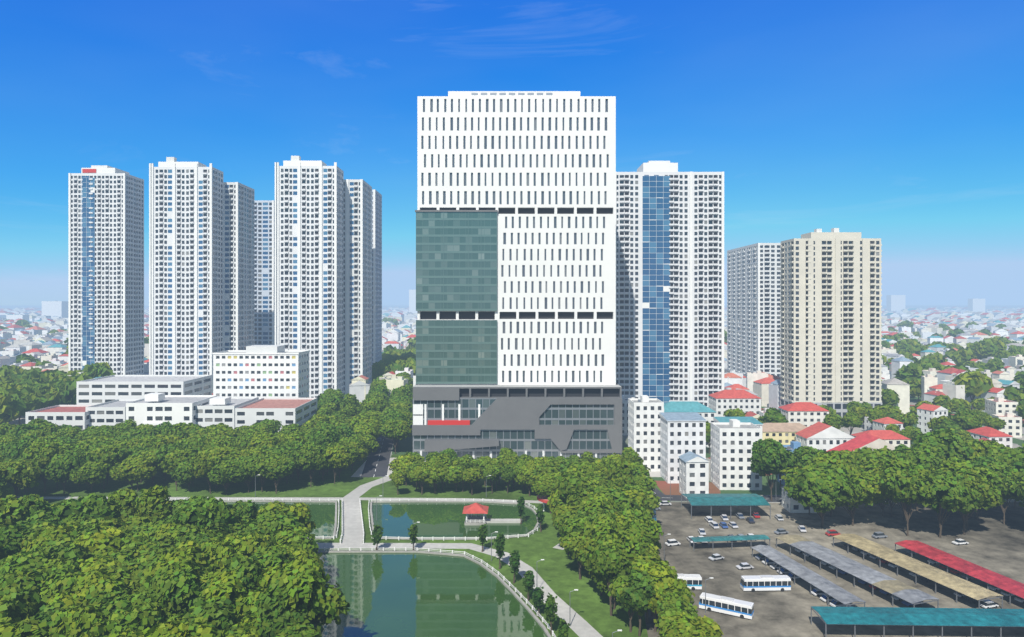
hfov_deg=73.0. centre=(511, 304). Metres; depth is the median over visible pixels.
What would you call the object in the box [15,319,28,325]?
tree
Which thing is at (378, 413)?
tree
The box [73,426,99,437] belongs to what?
tree
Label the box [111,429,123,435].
tree
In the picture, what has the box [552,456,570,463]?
tree
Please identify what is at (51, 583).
tree
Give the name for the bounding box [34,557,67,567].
tree
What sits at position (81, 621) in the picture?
tree
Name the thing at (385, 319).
tree
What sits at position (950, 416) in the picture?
tree
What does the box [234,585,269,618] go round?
tree
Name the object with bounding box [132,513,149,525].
tree
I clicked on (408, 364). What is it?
tree
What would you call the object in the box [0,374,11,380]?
tree
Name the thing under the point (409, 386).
tree
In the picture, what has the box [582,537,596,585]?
tree
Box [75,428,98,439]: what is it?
tree
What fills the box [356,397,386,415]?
tree
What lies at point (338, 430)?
tree
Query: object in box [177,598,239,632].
tree
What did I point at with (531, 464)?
tree
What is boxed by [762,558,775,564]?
car
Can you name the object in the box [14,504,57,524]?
tree
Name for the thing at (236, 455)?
tree
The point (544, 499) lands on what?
station canopy
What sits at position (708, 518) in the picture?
car
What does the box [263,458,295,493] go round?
tree
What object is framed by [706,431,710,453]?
tree
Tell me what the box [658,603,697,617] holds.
tree
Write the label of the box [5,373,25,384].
tree
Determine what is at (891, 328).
tree
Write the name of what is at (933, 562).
car
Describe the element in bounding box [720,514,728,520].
car
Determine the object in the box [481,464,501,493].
tree
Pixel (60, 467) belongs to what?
tree
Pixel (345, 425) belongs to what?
tree
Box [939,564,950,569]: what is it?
car
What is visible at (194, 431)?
tree
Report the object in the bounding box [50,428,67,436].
tree
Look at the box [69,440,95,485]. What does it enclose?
tree
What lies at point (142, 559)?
tree
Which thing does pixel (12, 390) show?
tree
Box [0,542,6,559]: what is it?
tree
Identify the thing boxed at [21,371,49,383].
tree
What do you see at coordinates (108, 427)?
tree
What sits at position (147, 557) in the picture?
tree
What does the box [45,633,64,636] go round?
tree
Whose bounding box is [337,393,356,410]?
tree
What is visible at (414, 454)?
tree
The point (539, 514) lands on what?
tree
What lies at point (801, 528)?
car
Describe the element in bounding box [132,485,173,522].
tree
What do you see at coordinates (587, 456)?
tree
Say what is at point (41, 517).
tree
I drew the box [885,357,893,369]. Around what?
tree
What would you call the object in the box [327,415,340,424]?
tree
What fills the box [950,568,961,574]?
car
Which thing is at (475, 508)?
pavilion
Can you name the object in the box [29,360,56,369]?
tree
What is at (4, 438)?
tree
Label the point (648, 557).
tree
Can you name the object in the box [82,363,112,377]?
tree
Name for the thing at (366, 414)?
tree
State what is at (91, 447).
tree
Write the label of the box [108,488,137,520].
tree
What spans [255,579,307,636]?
tree
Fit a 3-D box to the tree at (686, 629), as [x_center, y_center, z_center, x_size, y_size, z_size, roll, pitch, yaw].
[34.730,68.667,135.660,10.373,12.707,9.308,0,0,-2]
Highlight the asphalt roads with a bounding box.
[361,436,1023,502]
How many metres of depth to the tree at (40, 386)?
454.45 m
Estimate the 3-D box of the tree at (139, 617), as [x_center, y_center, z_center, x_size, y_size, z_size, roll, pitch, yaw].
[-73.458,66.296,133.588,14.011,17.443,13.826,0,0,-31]
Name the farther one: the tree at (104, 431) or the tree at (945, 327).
the tree at (945, 327)
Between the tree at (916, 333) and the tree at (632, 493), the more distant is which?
the tree at (916, 333)
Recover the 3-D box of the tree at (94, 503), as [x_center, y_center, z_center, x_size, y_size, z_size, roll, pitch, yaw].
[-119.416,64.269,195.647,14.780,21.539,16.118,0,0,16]
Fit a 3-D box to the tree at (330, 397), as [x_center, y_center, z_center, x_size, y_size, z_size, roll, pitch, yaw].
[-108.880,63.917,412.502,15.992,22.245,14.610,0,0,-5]
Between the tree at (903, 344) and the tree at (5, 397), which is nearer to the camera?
the tree at (5, 397)
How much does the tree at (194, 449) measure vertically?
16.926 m
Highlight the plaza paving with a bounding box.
[351,458,660,476]
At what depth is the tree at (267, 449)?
288.74 m
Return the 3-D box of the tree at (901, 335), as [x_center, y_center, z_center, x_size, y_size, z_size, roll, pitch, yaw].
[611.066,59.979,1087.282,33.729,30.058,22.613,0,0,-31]
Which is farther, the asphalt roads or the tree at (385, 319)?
the tree at (385, 319)
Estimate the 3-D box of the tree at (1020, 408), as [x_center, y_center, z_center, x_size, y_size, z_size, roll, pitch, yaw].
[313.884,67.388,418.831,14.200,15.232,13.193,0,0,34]
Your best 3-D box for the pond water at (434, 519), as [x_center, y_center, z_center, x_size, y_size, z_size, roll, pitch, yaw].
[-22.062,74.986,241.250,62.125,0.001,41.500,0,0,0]
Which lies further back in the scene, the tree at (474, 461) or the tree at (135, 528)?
the tree at (474, 461)
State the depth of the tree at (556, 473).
247.92 m
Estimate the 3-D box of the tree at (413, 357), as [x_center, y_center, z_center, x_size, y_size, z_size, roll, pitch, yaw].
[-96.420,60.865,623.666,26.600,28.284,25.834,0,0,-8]
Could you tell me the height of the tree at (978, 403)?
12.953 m
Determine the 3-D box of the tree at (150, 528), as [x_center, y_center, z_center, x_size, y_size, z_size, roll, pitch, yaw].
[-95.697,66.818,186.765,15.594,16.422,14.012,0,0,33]
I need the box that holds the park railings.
[175,498,555,636]
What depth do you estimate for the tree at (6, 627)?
123.09 m
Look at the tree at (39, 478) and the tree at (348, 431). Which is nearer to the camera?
the tree at (39, 478)
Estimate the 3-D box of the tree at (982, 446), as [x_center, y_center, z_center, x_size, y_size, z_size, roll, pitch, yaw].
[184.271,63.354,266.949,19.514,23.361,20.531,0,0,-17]
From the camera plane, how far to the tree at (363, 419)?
350.20 m
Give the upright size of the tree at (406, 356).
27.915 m
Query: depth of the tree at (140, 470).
272.69 m
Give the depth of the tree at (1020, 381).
489.88 m
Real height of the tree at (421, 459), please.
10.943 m
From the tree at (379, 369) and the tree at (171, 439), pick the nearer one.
the tree at (171, 439)
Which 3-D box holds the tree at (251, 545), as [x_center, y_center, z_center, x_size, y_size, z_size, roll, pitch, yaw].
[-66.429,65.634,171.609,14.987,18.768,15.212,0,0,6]
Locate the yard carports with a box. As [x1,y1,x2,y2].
[652,494,1023,636]
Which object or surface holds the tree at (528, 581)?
on the park ground at (556, 570)
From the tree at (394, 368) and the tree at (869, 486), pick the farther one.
the tree at (394, 368)
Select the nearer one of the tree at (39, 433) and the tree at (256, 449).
the tree at (256, 449)
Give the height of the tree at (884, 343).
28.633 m
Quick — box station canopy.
[537,495,548,511]
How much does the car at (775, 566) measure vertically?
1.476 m
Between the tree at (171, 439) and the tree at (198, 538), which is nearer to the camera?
the tree at (198, 538)
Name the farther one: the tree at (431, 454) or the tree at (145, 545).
the tree at (431, 454)
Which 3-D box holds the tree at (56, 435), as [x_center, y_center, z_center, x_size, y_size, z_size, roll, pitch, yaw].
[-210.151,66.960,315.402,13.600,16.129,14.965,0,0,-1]
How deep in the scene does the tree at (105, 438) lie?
307.38 m
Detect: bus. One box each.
[677,573,701,590]
[699,592,753,618]
[740,575,790,591]
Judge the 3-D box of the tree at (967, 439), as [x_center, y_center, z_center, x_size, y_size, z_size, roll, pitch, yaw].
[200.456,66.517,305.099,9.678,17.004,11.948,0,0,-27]
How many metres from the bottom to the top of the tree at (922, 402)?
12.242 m
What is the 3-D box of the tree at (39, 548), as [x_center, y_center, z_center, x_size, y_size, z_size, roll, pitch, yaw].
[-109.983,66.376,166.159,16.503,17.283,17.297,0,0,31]
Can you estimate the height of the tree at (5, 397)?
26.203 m
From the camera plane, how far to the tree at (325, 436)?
301.38 m
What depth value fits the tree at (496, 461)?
277.39 m
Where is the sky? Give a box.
[0,0,1023,304]
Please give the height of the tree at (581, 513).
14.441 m
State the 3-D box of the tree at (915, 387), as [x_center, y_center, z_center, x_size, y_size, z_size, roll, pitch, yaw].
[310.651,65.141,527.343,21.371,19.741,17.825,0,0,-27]
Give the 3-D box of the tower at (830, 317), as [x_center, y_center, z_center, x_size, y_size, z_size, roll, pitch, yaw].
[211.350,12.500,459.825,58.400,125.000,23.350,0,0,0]
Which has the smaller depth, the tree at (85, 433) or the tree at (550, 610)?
the tree at (550, 610)
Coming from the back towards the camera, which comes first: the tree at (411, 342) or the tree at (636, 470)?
the tree at (411, 342)
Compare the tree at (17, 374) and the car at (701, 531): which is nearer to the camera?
the car at (701, 531)
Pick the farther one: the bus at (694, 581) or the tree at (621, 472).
the tree at (621, 472)
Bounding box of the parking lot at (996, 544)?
[644,502,1023,636]
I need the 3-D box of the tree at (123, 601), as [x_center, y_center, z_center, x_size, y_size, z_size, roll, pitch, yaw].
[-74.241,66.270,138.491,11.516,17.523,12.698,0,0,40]
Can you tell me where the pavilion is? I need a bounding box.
[462,503,520,524]
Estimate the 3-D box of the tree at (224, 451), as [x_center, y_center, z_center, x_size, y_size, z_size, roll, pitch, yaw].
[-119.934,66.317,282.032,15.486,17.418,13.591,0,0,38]
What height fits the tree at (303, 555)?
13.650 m
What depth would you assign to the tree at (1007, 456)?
251.38 m
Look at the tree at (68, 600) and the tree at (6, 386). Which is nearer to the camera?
the tree at (68, 600)
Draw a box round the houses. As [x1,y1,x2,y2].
[622,390,1021,512]
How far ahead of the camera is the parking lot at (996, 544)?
205.55 m
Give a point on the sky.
(900, 123)
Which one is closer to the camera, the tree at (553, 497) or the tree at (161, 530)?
the tree at (161, 530)
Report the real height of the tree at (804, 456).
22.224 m
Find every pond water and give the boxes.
[225,502,334,535]
[309,553,546,636]
[372,502,536,536]
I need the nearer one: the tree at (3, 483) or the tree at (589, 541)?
the tree at (589, 541)
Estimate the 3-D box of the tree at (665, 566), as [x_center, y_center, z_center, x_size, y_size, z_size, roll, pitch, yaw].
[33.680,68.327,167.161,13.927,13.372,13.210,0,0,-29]
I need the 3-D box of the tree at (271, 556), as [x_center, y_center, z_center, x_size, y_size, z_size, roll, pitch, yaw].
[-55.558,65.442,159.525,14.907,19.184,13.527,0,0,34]
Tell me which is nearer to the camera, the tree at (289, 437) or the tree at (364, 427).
the tree at (289, 437)
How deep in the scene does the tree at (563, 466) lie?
257.47 m
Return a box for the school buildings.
[25,375,316,431]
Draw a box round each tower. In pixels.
[68,165,148,374]
[149,157,274,392]
[275,156,381,398]
[412,91,621,459]
[616,161,723,406]
[724,243,780,376]
[780,228,881,417]
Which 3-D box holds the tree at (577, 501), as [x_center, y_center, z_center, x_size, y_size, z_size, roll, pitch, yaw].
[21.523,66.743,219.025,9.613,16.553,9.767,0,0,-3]
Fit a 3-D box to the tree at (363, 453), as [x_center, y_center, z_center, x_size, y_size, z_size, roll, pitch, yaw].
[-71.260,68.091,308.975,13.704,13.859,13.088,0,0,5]
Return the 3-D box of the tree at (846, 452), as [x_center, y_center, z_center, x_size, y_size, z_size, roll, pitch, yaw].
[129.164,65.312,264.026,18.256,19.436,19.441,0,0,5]
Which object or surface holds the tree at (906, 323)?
on the ground at (406, 445)
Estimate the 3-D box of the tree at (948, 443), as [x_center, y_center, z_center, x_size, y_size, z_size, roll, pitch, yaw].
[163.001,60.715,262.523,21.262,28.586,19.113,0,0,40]
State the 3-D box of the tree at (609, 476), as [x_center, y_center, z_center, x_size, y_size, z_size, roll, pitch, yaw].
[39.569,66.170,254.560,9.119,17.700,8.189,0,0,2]
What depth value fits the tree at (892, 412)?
415.95 m
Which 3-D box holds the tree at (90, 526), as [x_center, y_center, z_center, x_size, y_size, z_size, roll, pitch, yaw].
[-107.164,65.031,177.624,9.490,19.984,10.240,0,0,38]
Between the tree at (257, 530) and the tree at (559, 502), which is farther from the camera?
the tree at (559, 502)
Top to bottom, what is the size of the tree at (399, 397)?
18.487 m
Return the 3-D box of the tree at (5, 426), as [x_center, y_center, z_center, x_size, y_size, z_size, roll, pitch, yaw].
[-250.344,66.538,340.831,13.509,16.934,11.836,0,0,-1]
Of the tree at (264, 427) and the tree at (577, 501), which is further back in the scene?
the tree at (264, 427)
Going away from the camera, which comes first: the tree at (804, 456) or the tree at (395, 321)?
the tree at (804, 456)
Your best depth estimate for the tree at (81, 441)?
307.26 m
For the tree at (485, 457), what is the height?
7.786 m
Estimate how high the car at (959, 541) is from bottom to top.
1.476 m
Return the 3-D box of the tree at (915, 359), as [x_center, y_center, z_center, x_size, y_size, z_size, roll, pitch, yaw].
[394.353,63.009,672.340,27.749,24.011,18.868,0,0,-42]
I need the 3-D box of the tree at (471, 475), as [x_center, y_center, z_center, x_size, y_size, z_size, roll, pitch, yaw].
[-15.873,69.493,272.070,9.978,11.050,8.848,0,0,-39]
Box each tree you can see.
[0,365,26,373]
[0,369,16,377]
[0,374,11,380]
[0,382,28,390]
[0,389,10,404]
[0,403,19,423]
[0,422,14,430]
[0,434,16,443]
[0,434,39,460]
[0,439,17,450]
[0,455,5,463]
[0,459,41,497]
[0,478,6,490]
[0,484,13,497]
[0,495,28,526]
[0,521,33,556]
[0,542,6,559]
[0,549,54,575]
[0,564,53,598]
[0,583,41,619]
[0,596,23,621]
[0,617,22,636]
[2,424,17,431]
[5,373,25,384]
[7,387,37,424]
[9,391,40,424]
[11,371,27,377]
[11,494,45,524]
[11,618,49,636]
[13,424,45,437]
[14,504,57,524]
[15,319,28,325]
[15,353,39,362]
[19,380,31,384]
[19,520,54,550]
[20,387,48,410]
[20,439,62,492]
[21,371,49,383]
[21,429,49,437]
[21,511,66,526]
[21,521,79,552]
[23,367,41,372]
[23,629,51,636]
[24,564,51,599]
[27,472,43,491]
[28,382,46,393]
[28,418,49,425]
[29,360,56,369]
[29,544,47,553]
[29,585,91,620]
[29,601,64,631]
[32,421,60,432]
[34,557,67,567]
[39,433,60,439]
[40,569,77,602]
[41,571,80,597]
[42,450,84,492]
[43,372,68,381]
[43,386,61,406]
[43,436,55,441]
[43,439,76,488]
[43,560,81,586]
[44,536,94,562]
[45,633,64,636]
[47,380,59,386]
[49,603,114,636]
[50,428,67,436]
[50,492,119,523]
[51,368,66,374]
[51,379,75,404]
[51,569,129,592]
[56,426,81,438]
[57,436,79,443]
[58,511,99,525]
[59,374,92,381]
[59,572,133,601]
[60,424,82,429]
[68,369,88,376]
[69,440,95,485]
[69,460,110,492]
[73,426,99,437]
[73,518,105,541]
[73,522,123,552]
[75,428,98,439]
[76,438,92,444]
[77,555,129,576]
[77,581,134,611]
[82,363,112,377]
[83,444,106,486]
[86,442,127,488]
[90,427,117,438]
[91,435,113,442]
[91,547,135,563]
[95,362,115,374]
[96,565,116,574]
[97,515,124,529]
[99,425,115,429]
[102,438,120,443]
[103,561,143,591]
[103,589,169,616]
[103,601,164,636]
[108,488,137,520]
[109,455,153,489]
[109,626,145,636]
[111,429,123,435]
[112,419,136,430]
[112,435,137,443]
[114,438,142,447]
[114,530,152,557]
[117,513,152,531]
[118,447,132,463]
[121,428,139,434]
[121,461,156,491]
[121,538,151,559]
[124,446,152,482]
[130,524,147,531]
[131,427,161,437]
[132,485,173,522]
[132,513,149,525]
[134,551,211,588]
[134,553,150,564]
[136,423,154,429]
[136,535,175,556]
[137,436,164,477]
[137,520,167,539]
[137,547,173,579]
[138,563,201,612]
[139,448,161,485]
[139,616,223,636]
[144,337,148,343]
[144,548,207,565]
[154,421,171,429]
[154,434,183,444]
[154,442,188,484]
[154,522,181,544]
[155,465,167,480]
[159,601,186,621]
[160,513,183,524]
[161,424,188,437]
[161,448,196,490]
[163,523,199,546]
[164,606,194,626]
[169,539,221,572]
[170,458,198,490]
[171,499,186,513]
[172,495,206,514]
[173,496,236,534]
[175,422,201,430]
[176,434,208,448]
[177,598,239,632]
[183,579,214,611]
[184,447,198,485]
[185,533,217,548]
[188,429,196,434]
[188,447,222,493]
[195,424,219,436]
[196,529,225,541]
[197,570,251,613]
[198,571,221,582]
[200,537,248,570]
[204,438,218,447]
[206,425,240,437]
[207,436,237,448]
[207,457,244,493]
[214,445,237,488]
[215,435,235,440]
[222,532,278,556]
[222,556,261,591]
[222,623,262,636]
[225,516,252,534]
[225,625,244,636]
[227,447,243,484]
[230,500,258,518]
[232,428,261,448]
[233,425,250,430]
[233,453,256,492]
[233,612,258,625]
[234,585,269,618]
[234,611,263,636]
[235,527,274,545]
[239,445,269,487]
[241,454,271,491]
[242,509,306,531]
[244,422,274,432]
[246,564,267,595]
[247,436,278,477]
[249,432,276,446]
[250,545,288,570]
[253,503,301,522]
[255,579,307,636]
[256,501,284,515]
[256,558,299,587]
[260,418,282,432]
[262,446,272,484]
[263,452,295,484]
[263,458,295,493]
[263,558,350,627]
[269,443,295,483]
[272,523,322,558]
[275,615,321,636]
[276,544,324,567]
[278,546,294,562]
[279,431,307,476]
[280,423,304,433]
[280,502,316,537]
[280,543,294,552]
[286,440,302,483]
[295,550,311,559]
[296,441,327,486]
[302,431,313,471]
[303,427,310,432]
[306,414,327,428]
[306,426,339,474]
[310,421,334,431]
[316,407,333,415]
[317,388,343,399]
[317,393,341,409]
[320,447,337,480]
[322,402,337,410]
[322,445,352,483]
[323,424,346,438]
[326,441,358,477]
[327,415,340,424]
[331,392,342,398]
[334,409,348,420]
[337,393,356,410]
[339,418,348,423]
[339,423,351,428]
[340,434,363,466]
[342,426,356,436]
[343,404,356,417]
[346,441,368,471]
[347,416,382,438]
[348,413,381,421]
[351,422,380,437]
[355,433,379,462]
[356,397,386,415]
[361,410,384,417]
[365,385,389,397]
[370,391,387,400]
[371,379,387,388]
[371,525,383,549]
[372,362,398,377]
[379,359,395,363]
[379,419,409,453]
[380,420,412,449]
[382,317,391,321]
[382,350,400,354]
[382,353,397,357]
[382,355,393,359]
[382,406,412,419]
[382,411,408,447]
[383,344,396,350]
[383,364,404,374]
[384,412,412,427]
[385,402,409,409]
[387,394,412,406]
[387,454,414,470]
[388,318,398,325]
[389,471,404,494]
[390,382,412,392]
[390,385,412,397]
[392,356,415,360]
[392,460,412,485]
[393,357,415,367]
[394,354,415,358]
[395,359,414,372]
[396,372,412,383]
[397,411,412,417]
[399,400,412,411]
[400,348,415,353]
[405,452,420,457]
[405,461,423,489]
[406,337,415,349]
[407,465,429,494]
[407,523,417,549]
[414,456,424,462]
[422,455,450,489]
[423,466,447,493]
[425,451,439,459]
[439,453,452,484]
[440,448,457,459]
[441,464,450,490]
[445,465,467,491]
[455,457,472,491]
[462,466,483,494]
[471,457,479,482]
[473,458,489,486]
[477,524,486,551]
[479,456,492,458]
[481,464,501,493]
[489,458,503,489]
[494,532,505,568]
[496,447,517,456]
[501,455,516,487]
[501,464,514,493]
[509,550,519,582]
[510,458,535,491]
[514,467,534,495]
[516,454,535,460]
[517,496,524,523]
[520,460,541,494]
[522,570,534,600]
[531,474,557,513]
[532,587,543,616]
[533,456,547,461]
[533,472,547,478]
[534,460,562,476]
[536,504,544,531]
[542,471,560,482]
[544,592,557,634]
[546,490,562,512]
[551,503,576,520]
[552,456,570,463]
[553,498,567,506]
[553,511,575,554]
[555,467,594,502]
[557,618,569,636]
[558,531,586,579]
[559,463,569,472]
[559,516,590,569]
[566,490,592,512]
[567,461,599,476]
[569,455,579,460]
[574,510,590,518]
[577,451,594,462]
[578,493,620,513]
[580,473,590,480]
[580,550,602,595]
[581,516,620,539]
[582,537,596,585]
[585,476,600,485]
[585,531,641,604]
[587,482,597,487]
[588,507,615,522]
[589,470,608,484]
[591,538,632,615]
[592,460,607,473]
[592,485,625,505]
[595,574,614,609]
[598,458,617,479]
[604,483,617,488]
[606,453,620,459]
[607,460,618,478]
[607,465,640,476]
[607,575,647,631]
[608,459,634,486]
[613,512,634,526]
[614,495,639,510]
[616,569,656,636]
[617,516,663,545]
[618,532,649,554]
[619,506,651,519]
[620,488,649,508]
[621,446,643,463]
[622,483,649,490]
[626,561,652,622]
[629,486,659,511]
[630,550,661,564]
[633,461,650,475]
[633,563,685,631]
[634,475,656,490]
[635,560,678,616]
[638,508,655,520]
[649,544,659,556]
[654,540,661,550]
[654,609,684,636]
[656,591,689,612]
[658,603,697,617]
[667,612,723,636]
[667,622,714,636]
[670,578,694,604]
[706,421,710,433]
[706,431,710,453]
[723,408,745,416]
[724,329,726,342]
[750,438,796,500]
[757,407,788,422]
[779,466,809,514]
[784,462,862,527]
[791,446,823,467]
[807,450,863,516]
[819,404,835,413]
[822,413,841,429]
[828,450,855,465]
[836,471,883,525]
[840,411,862,434]
[845,401,871,409]
[847,405,855,411]
[850,445,901,465]
[855,406,867,427]
[855,461,897,516]
[865,408,885,423]
[872,405,901,418]
[873,488,892,515]
[879,456,939,535]
[881,335,900,340]
[881,340,889,347]
[881,353,886,364]
[881,388,899,405]
[881,494,907,521]
[884,424,900,433]
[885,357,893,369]
[888,326,896,331]
[890,441,943,510]
[890,443,911,450]
[893,339,919,349]
[893,362,923,383]
[894,333,908,337]
[895,412,918,427]
[898,320,913,331]
[899,351,912,358]
[899,426,921,446]
[904,344,926,355]
[907,406,918,414]
[909,378,920,401]
[910,357,921,362]
[911,428,973,460]
[912,331,920,337]
[915,400,933,405]
[916,357,937,363]
[920,362,943,369]
[924,355,938,362]
[925,470,982,537]
[926,351,947,362]
[927,421,934,431]
[930,416,952,425]
[930,456,1005,534]
[932,395,949,405]
[934,419,962,432]
[936,404,949,409]
[939,325,950,330]
[941,344,953,349]
[944,349,955,358]
[944,364,971,371]
[946,343,962,348]
[947,398,970,412]
[948,328,964,336]
[948,411,953,419]
[951,347,977,365]
[952,371,993,409]
[952,409,981,430]
[954,408,970,415]
[957,430,972,437]
[959,440,983,460]
[960,360,984,367]
[962,436,978,441]
[965,321,978,327]
[965,342,975,352]
[966,455,998,518]
[969,439,1004,455]
[970,398,984,410]
[973,338,1006,358]
[973,409,988,418]
[975,366,1000,372]
[978,328,991,335]
[982,357,1005,370]
[982,416,1006,429]
[983,443,1023,507]
[985,461,1023,523]
[993,350,1019,358]
[994,336,1009,340]
[995,323,1006,328]
[1001,385,1023,401]
[1002,341,1018,344]
[1008,345,1023,349]
[1008,346,1023,351]
[1009,459,1023,476]
[1011,371,1023,381]
[1016,403,1023,418]
[1016,481,1023,506]
[1017,378,1023,392]
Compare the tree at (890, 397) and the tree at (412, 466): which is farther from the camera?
the tree at (890, 397)
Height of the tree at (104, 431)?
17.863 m
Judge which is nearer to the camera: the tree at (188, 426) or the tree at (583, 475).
the tree at (583, 475)
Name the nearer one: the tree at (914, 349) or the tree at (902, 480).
the tree at (902, 480)
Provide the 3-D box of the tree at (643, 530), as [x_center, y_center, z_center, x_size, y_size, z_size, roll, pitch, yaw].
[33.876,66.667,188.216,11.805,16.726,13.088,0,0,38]
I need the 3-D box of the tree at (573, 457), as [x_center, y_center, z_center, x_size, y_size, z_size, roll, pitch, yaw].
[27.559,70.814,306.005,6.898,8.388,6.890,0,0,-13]
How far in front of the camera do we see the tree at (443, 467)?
277.31 m
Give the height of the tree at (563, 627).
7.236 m
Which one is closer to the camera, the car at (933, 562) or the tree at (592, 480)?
the car at (933, 562)
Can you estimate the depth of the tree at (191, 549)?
157.12 m
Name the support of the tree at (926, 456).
on the parking lot at (996, 544)
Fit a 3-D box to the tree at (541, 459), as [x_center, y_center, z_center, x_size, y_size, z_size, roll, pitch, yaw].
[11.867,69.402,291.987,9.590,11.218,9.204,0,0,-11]
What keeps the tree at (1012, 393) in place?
on the ground at (406, 445)
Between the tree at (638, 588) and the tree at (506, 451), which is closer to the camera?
the tree at (638, 588)
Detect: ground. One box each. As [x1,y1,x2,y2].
[0,305,1023,501]
[0,455,669,636]
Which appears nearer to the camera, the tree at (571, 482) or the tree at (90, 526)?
the tree at (90, 526)
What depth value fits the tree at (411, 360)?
598.52 m
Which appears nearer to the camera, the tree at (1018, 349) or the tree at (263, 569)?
the tree at (263, 569)
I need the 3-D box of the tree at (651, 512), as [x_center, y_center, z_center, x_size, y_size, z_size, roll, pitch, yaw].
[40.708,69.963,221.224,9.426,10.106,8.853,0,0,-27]
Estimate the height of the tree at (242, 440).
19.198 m
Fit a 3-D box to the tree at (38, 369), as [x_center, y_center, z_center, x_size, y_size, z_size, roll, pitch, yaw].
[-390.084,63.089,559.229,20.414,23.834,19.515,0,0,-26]
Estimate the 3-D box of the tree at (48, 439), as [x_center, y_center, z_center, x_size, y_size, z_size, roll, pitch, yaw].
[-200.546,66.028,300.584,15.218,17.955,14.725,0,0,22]
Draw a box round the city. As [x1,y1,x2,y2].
[0,289,1023,413]
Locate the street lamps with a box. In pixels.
[255,475,780,636]
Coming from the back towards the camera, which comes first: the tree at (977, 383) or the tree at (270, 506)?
the tree at (977, 383)
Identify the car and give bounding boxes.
[659,501,671,505]
[665,539,680,546]
[698,528,705,534]
[704,516,712,522]
[708,553,724,560]
[709,521,718,528]
[719,522,727,527]
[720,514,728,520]
[727,522,737,527]
[735,513,744,518]
[736,562,753,569]
[745,517,754,522]
[751,512,759,517]
[755,554,766,560]
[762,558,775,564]
[770,563,781,569]
[774,514,783,520]
[774,528,788,534]
[777,567,789,574]
[787,572,801,579]
[797,525,806,531]
[811,588,825,596]
[820,594,833,601]
[825,530,839,536]
[829,599,850,606]
[838,569,847,574]
[869,554,878,559]
[872,532,887,538]
[880,589,889,595]
[888,562,899,568]
[902,601,922,606]
[919,576,931,582]
[927,559,938,564]
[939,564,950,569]
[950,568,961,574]
[952,539,968,544]
[954,592,965,597]
[965,597,981,603]
[980,600,998,608]
[989,585,999,591]
[1001,590,1013,596]
[1014,596,1023,603]
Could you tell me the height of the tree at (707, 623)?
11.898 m
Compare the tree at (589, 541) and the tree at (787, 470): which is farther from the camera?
the tree at (787, 470)
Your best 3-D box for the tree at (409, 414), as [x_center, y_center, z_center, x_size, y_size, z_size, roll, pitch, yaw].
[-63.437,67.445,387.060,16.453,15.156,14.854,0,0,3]
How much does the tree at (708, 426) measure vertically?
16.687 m
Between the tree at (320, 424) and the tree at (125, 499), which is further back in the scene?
the tree at (320, 424)
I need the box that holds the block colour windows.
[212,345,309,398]
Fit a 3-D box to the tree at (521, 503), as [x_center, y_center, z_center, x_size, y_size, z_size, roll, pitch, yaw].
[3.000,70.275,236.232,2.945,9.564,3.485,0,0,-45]
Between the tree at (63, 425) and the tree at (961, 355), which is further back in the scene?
the tree at (961, 355)
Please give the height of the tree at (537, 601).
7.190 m
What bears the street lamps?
on the park ground at (556, 570)
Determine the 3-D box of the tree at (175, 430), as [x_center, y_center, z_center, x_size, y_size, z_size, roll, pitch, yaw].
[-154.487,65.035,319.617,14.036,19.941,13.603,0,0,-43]
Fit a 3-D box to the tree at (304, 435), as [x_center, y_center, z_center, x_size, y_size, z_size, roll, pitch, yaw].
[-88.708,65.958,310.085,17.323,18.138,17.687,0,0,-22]
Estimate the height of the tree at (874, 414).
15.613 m
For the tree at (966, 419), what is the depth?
361.21 m
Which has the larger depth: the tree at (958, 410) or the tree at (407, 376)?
the tree at (407, 376)
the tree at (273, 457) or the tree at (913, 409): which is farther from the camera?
the tree at (913, 409)
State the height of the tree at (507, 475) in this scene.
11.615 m
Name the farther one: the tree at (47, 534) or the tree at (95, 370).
the tree at (95, 370)
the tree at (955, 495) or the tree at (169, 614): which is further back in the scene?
the tree at (955, 495)
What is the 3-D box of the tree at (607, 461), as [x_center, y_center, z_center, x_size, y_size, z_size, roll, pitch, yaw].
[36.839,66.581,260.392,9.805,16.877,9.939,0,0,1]
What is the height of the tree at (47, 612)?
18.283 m
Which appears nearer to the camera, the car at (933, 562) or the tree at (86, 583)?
the tree at (86, 583)
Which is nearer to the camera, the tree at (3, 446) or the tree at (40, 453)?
the tree at (40, 453)
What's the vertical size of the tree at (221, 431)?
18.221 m
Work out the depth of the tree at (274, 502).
202.60 m
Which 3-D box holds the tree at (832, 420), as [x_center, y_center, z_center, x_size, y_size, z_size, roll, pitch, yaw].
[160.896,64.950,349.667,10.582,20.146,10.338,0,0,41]
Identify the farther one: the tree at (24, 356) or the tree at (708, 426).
the tree at (24, 356)
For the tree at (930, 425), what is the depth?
370.50 m
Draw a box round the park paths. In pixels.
[17,476,602,636]
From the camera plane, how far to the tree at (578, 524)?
193.07 m
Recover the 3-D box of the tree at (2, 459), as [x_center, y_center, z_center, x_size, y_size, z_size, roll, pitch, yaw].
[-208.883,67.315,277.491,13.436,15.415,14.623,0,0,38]
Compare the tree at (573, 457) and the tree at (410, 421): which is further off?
the tree at (410, 421)
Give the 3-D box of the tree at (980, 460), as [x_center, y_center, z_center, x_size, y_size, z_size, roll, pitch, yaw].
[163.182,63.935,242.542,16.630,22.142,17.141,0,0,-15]
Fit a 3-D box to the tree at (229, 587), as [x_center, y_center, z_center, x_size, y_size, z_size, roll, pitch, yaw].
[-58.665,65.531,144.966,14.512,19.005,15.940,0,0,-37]
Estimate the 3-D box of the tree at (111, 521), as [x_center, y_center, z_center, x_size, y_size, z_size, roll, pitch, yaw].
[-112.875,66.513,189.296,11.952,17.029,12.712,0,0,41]

